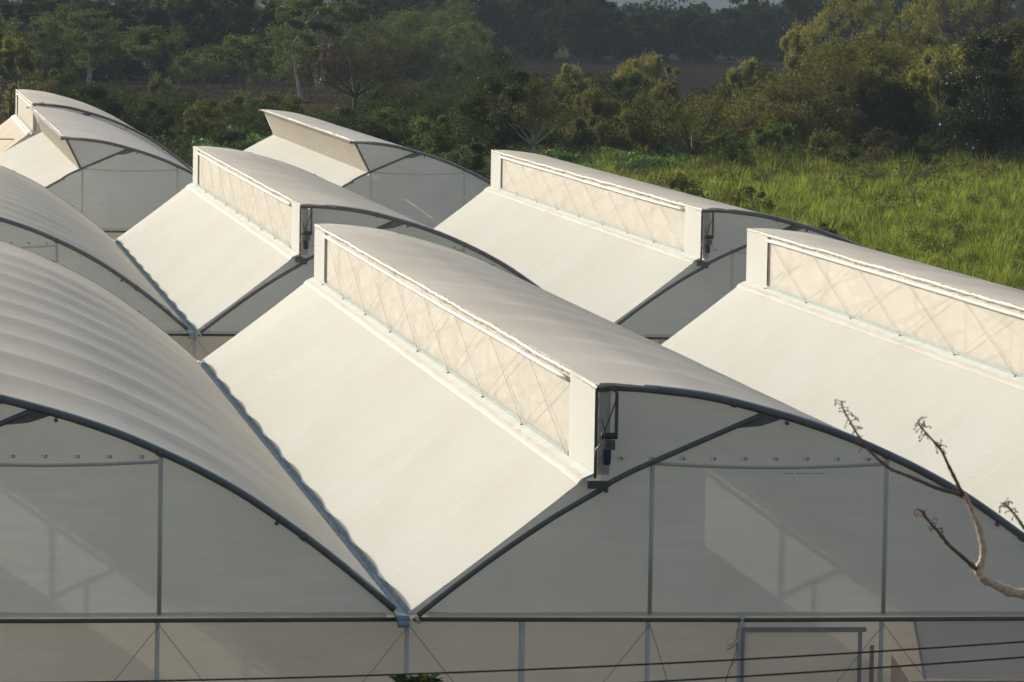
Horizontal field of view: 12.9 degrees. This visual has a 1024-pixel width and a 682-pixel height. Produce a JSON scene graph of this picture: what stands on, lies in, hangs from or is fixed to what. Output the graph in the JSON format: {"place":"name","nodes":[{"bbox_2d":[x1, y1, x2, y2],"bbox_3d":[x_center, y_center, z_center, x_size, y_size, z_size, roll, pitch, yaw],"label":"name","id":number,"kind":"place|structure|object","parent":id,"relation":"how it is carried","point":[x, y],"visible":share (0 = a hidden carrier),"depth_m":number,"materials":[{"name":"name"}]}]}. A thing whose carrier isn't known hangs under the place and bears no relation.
{"place":"outdoors","nodes":[
{"label":"outdoors","id":0,"kind":"place"},
{"bbox_2d":[0,59,835,101],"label":"field","id":1,"kind":"structure","parent":0,"point":[696,76],"depth_m":632.82,"materials":[{"name":"green plant"}]},
{"bbox_2d":[0,0,72,8],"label":"tall tree","id":2,"kind":"object","parent":1,"relation":"on","point":[6,1],"visible":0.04,"depth_m":644.77,"materials":[{"name":"green plant"}]},
{"bbox_2d":[68,0,154,18],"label":"tall tree","id":3,"kind":"object","parent":1,"relation":"on","point":[85,5],"visible":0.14,"depth_m":665.37,"materials":[{"name":"green plant"}]},
{"bbox_2d":[128,0,213,8],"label":"tall tree","id":4,"kind":"object","parent":1,"relation":"on","point":[158,3],"visible":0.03,"depth_m":698.35,"materials":[{"name":"green plant"}]},
{"bbox_2d":[207,0,269,14],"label":"tall tree","id":5,"kind":"object","parent":1,"relation":"on","point":[214,4],"visible":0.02,"depth_m":643.66,"materials":[{"name":"green plant"}]},
{"bbox_2d":[0,70,497,118],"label":"dry scrub","id":6,"kind":"object","parent":1,"relation":"on","point":[328,103],"visible":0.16,"depth_m":520.74,"materials":[{"name":"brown plant"}]},
{"bbox_2d":[267,0,372,91],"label":"tall tree","id":7,"kind":"object","parent":1,"relation":"on","point":[310,23],"visible":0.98,"depth_m":529.32,"materials":[{"name":"green plant"}]},
{"bbox_2d":[0,0,1023,238],"bbox_3d":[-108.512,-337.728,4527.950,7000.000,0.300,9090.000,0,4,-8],"label":"ground","id":8,"kind":"structure","parent":0,"point":[561,55],"depth_m":873.85,"materials":[{"name":"green plant"}]},
{"bbox_2d":[0,32,37,118],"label":"broadleaf tree","id":9,"kind":"object","parent":8,"relation":"on","point":[7,52],"visible":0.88,"depth_m":384.89,"materials":[{"name":"green plant"}]},
{"bbox_2d":[0,18,81,83],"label":"broadleaf tree","id":10,"kind":"object","parent":8,"relation":"on","point":[45,34],"visible":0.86,"depth_m":524.98,"materials":[{"name":"green plant"}]},
{"bbox_2d":[17,67,71,94],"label":"shrub","id":11,"kind":"object","parent":8,"relation":"on","point":[52,73],"visible":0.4,"depth_m":409.81,"materials":[{"name":"green plant"}]},
{"bbox_2d":[53,8,128,85],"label":"broadleaf tree","id":12,"kind":"object","parent":8,"relation":"on","point":[91,50],"visible":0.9,"depth_m":535.78,"materials":[{"name":"green plant"}]},
{"bbox_2d":[0,89,192,170],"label":"greenhouse","id":13,"kind":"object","parent":8,"relation":"on","point":[21,124],"visible":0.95,"depth_m":193.40,"materials":[{"name":"plastic"}]},
{"bbox_2d":[71,77,135,124],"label":"bush","id":14,"kind":"object","parent":8,"relation":"on","point":[98,91],"visible":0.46,"depth_m":362.67,"materials":[{"name":"green plant"}]},
{"bbox_2d":[115,25,181,83],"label":"broadleaf tree","id":15,"kind":"object","parent":8,"relation":"on","point":[136,50],"visible":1,"depth_m":557.39,"materials":[{"name":"green plant"}]},
{"bbox_2d":[120,94,186,143],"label":"bush","id":16,"kind":"object","parent":8,"relation":"on","point":[141,114],"visible":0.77,"depth_m":346.96,"materials":[{"name":"green plant"}]},
{"bbox_2d":[147,69,174,103],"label":"bush","id":17,"kind":"object","parent":8,"relation":"on","point":[156,85],"visible":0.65,"depth_m":415.29,"materials":[{"name":"green plant"}]},
{"bbox_2d":[180,99,225,132],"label":"bush","id":18,"kind":"object","parent":8,"relation":"on","point":[189,120],"visible":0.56,"depth_m":363.14,"materials":[{"name":"green plant"}]},
{"bbox_2d":[217,90,261,127],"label":"bush","id":19,"kind":"object","parent":8,"relation":"on","point":[243,100],"visible":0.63,"depth_m":385.55,"materials":[{"name":"green plant"}]},
{"bbox_2d":[205,33,276,83],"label":"broadleaf tree","id":20,"kind":"object","parent":8,"relation":"on","point":[247,62],"visible":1,"depth_m":566.16,"materials":[{"name":"green plant"}]},
{"bbox_2d":[0,106,490,241],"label":"greenhouse","id":21,"kind":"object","parent":8,"relation":"on","point":[113,182],"visible":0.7,"depth_m":151.59,"materials":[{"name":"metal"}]},
{"bbox_2d":[0,0,499,82],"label":"thicket","id":22,"kind":"object","parent":8,"relation":"on","point":[443,47],"visible":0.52,"depth_m":599.49,"materials":[{"name":"green plant"}]},
{"bbox_2d":[48,67,459,150],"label":"thicket","id":23,"kind":"object","parent":8,"relation":"on","point":[344,115],"visible":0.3,"depth_m":375.52,"materials":[{"name":"green plant"}]},
{"bbox_2d":[256,88,303,113],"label":"bush","id":24,"kind":"object","parent":8,"relation":"on","point":[272,97],"visible":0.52,"depth_m":386.66,"materials":[{"name":"green plant"}]},
{"bbox_2d":[279,32,322,103],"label":"slim tree","id":25,"kind":"object","parent":8,"relation":"on","point":[308,39],"visible":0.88,"depth_m":474.33,"materials":[{"name":"green plant"}]},
{"bbox_2d":[282,30,429,126],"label":"tree","id":26,"kind":"object","parent":8,"relation":"on","point":[342,66],"visible":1,"depth_m":384.30,"materials":[{"name":"green plant"}]},
{"bbox_2d":[362,106,423,142],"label":"bush","id":27,"kind":"object","parent":8,"relation":"on","point":[385,115],"visible":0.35,"depth_m":346.88,"materials":[{"name":"green plant"}]},
{"bbox_2d":[388,673,443,681],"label":"foreground tree","id":28,"kind":"object","parent":8,"relation":"on","point":[418,678],"visible":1,"depth_m":20.77,"materials":[{"name":"green plant"}]},
{"bbox_2d":[0,146,865,363],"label":"greenhouse","id":29,"kind":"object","parent":8,"relation":"on","point":[218,252],"visible":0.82,"depth_m":116.08,"materials":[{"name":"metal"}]},
{"bbox_2d":[409,113,457,154],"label":"bush","id":30,"kind":"object","parent":8,"relation":"on","point":[438,138],"visible":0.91,"depth_m":323.96,"materials":[{"name":"green plant"}]},
{"bbox_2d":[191,124,688,176],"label":"leafy crop","id":31,"kind":"object","parent":8,"relation":"on","point":[578,159],"visible":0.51,"depth_m":319.11,"materials":[{"name":"green plant"}]},
{"bbox_2d":[434,142,487,171],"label":"bush","id":32,"kind":"object","parent":8,"relation":"on","point":[475,161],"visible":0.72,"depth_m":300.25,"materials":[{"name":"green plant"}]},
{"bbox_2d":[453,46,537,155],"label":"broadleaf tree","id":33,"kind":"object","parent":8,"relation":"on","point":[496,138],"visible":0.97,"depth_m":315.15,"materials":[{"name":"green plant"}]},
{"bbox_2d":[0,223,1023,681],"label":"greenhouse","id":34,"kind":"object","parent":8,"relation":"on","point":[370,451],"visible":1,"depth_m":60.18,"materials":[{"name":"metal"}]},
{"bbox_2d":[740,627,865,681],"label":"door","id":35,"kind":"structure","parent":34,"relation":"in","point":[759,641],"depth_m":59.99,"materials":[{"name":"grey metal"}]},
{"bbox_2d":[0,0,1023,78],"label":"wood","id":36,"kind":"object","parent":8,"relation":"on","point":[578,29],"visible":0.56,"depth_m":804.83,"materials":[{"name":"green plant"}]},
{"bbox_2d":[0,105,1023,168],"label":"undergrowth","id":37,"kind":"object","parent":8,"relation":"on","point":[184,157],"visible":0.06,"depth_m":332.69,"materials":[{"name":"green plant"}]},
{"bbox_2d":[485,71,591,153],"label":"bare tree","id":38,"kind":"object","parent":8,"relation":"on","point":[532,124],"visible":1,"depth_m":313.10,"materials":[{"name":"green plant"}]},
{"bbox_2d":[331,55,804,151],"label":"thicket","id":39,"kind":"object","parent":8,"relation":"on","point":[441,87],"visible":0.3,"depth_m":386.50,"materials":[{"name":"green plant"}]},
{"bbox_2d":[552,62,593,102],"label":"willow","id":40,"kind":"object","parent":8,"relation":"on","point":[566,68],"visible":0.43,"depth_m":400.74,"materials":[{"name":"green plant"}]},
{"bbox_2d":[555,83,620,149],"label":"feathery tree","id":41,"kind":"object","parent":8,"relation":"on","point":[607,111],"visible":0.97,"depth_m":333.07,"materials":[{"name":"green plant"}]},
{"bbox_2d":[600,73,651,101],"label":"broadleaf tree","id":42,"kind":"object","parent":8,"relation":"on","point":[624,80],"visible":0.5,"depth_m":386.54,"materials":[{"name":"green plant"}]},
{"bbox_2d":[607,51,679,104],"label":"willow","id":43,"kind":"object","parent":8,"relation":"on","point":[648,69],"visible":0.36,"depth_m":404.36,"materials":[{"name":"green plant"}]},
{"bbox_2d":[617,77,703,152],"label":"feathery tree","id":44,"kind":"object","parent":8,"relation":"on","point":[643,134],"visible":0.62,"depth_m":327.63,"materials":[{"name":"green plant"}]},
{"bbox_2d":[643,170,708,197],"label":"bush","id":45,"kind":"object","parent":8,"relation":"on","point":[676,182],"visible":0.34,"depth_m":260.03,"materials":[{"name":"green plant"}]},
{"bbox_2d":[612,78,772,160],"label":"bare tree","id":46,"kind":"object","parent":8,"relation":"on","point":[714,110],"visible":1,"depth_m":318.10,"materials":[{"name":"plant"}]},
{"bbox_2d":[414,147,999,185],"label":"brown scrub","id":47,"kind":"object","parent":8,"relation":"on","point":[747,161],"visible":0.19,"depth_m":304.12,"materials":[{"name":"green plant"}]},
{"bbox_2d":[704,127,752,162],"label":"bush","id":48,"kind":"object","parent":8,"relation":"on","point":[730,152],"visible":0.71,"depth_m":319.54,"materials":[{"name":"green plant"}]},
{"bbox_2d":[443,10,1023,160],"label":"thicket","id":49,"kind":"object","parent":8,"relation":"on","point":[898,62],"visible":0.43,"depth_m":346.37,"materials":[{"name":"green plant"}]},
{"bbox_2d":[725,55,761,98],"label":"willow","id":50,"kind":"object","parent":8,"relation":"on","point":[736,76],"visible":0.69,"depth_m":409.65,"materials":[{"name":"green plant"}]},
{"bbox_2d":[726,181,775,213],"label":"bush","id":51,"kind":"object","parent":8,"relation":"on","point":[746,192],"visible":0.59,"depth_m":243.58,"materials":[{"name":"green plant"}]},
{"bbox_2d":[744,119,806,158],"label":"bush","id":52,"kind":"object","parent":8,"relation":"on","point":[786,131],"visible":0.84,"depth_m":328.56,"materials":[{"name":"green plant"}]},
{"bbox_2d":[777,20,820,79],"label":"willow","id":53,"kind":"object","parent":8,"relation":"on","point":[786,42],"visible":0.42,"depth_m":412.00,"materials":[{"name":"green plant"}]},
{"bbox_2d":[754,41,878,143],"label":"bare tree","id":54,"kind":"object","parent":8,"relation":"on","point":[790,93],"visible":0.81,"depth_m":345.24,"materials":[{"name":"green plant"}]},
{"bbox_2d":[817,220,844,237],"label":"bush","id":55,"kind":"object","parent":8,"relation":"on","point":[834,231],"visible":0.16,"depth_m":219.97,"materials":[{"name":"green plant"}]},
{"bbox_2d":[803,129,863,165],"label":"bush","id":56,"kind":"object","parent":8,"relation":"on","point":[815,146],"visible":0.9,"depth_m":322.60,"materials":[{"name":"green plant"}]},
{"bbox_2d":[786,0,917,82],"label":"yellow tree","id":57,"kind":"object","parent":8,"relation":"on","point":[824,25],"visible":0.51,"depth_m":408.54,"materials":[{"name":"green plant"}]},
{"bbox_2d":[833,64,916,145],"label":"feathery tree","id":58,"kind":"object","parent":8,"relation":"on","point":[870,103],"visible":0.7,"depth_m":342.53,"materials":[{"name":"green plant"}]},
{"bbox_2d":[858,127,899,163],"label":"bush","id":59,"kind":"object","parent":8,"relation":"on","point":[876,132],"visible":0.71,"depth_m":323.38,"materials":[{"name":"green plant"}]},
{"bbox_2d":[890,129,954,165],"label":"bush","id":60,"kind":"object","parent":8,"relation":"on","point":[920,147],"visible":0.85,"depth_m":322.87,"materials":[{"name":"green plant"}]},
{"bbox_2d":[834,399,1023,598],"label":"bare tree","id":61,"kind":"object","parent":8,"relation":"on","point":[999,586],"visible":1,"depth_m":18.49,"materials":[{"name":"brown plant"}]},
{"bbox_2d":[905,41,979,156],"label":"feathery tree","id":62,"kind":"object","parent":8,"relation":"on","point":[925,74],"visible":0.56,"depth_m":337.63,"materials":[{"name":"green plant"}]},
{"bbox_2d":[884,0,1008,67],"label":"yellow tree","id":63,"kind":"object","parent":8,"relation":"on","point":[918,12],"visible":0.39,"depth_m":401.60,"materials":[{"name":"green plant"}]},
{"bbox_2d":[935,21,1023,163],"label":"glossy tree","id":64,"kind":"object","parent":8,"relation":"on","point":[1011,119],"visible":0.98,"depth_m":327.14,"materials":[{"name":"green plant"}]},
{"bbox_2d":[940,0,1023,51],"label":"bare tree","id":65,"kind":"object","parent":8,"relation":"on","point":[995,7],"visible":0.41,"depth_m":386.72,"materials":[{"name":"green plant"}]},
{"bbox_2d":[64,641,1023,681],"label":"overhead cable","id":66,"kind":"object","parent":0,"point":[556,667],"visible":1,"depth_m":25.95,"materials":[{"name":"rubber"}]},
{"bbox_2d":[357,0,1018,7],"bbox_3d":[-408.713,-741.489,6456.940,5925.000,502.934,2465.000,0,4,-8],"label":"hill","id":67,"kind":"structure","parent":0,"point":[718,3],"depth_m":5335.47,"materials":[{"name":"green plant"}]},
{"bbox_2d":[564,139,1023,290],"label":"grass","id":68,"kind":"structure","parent":0,"point":[805,188],"depth_m":254.82,"materials":[{"name":"green plant"}]},
{"bbox_2d":[641,656,1023,681],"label":"overhead cable","id":69,"kind":"object","parent":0,"point":[836,670],"visible":1,"depth_m":25.55,"materials":[{"name":"rubber"}]},
{"bbox_2d":[708,136,1023,284],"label":"reed grass","id":70,"kind":"structure","parent":0,"point":[832,165],"depth_m":311.46,"materials":[{"name":"green plant"}]}
]}

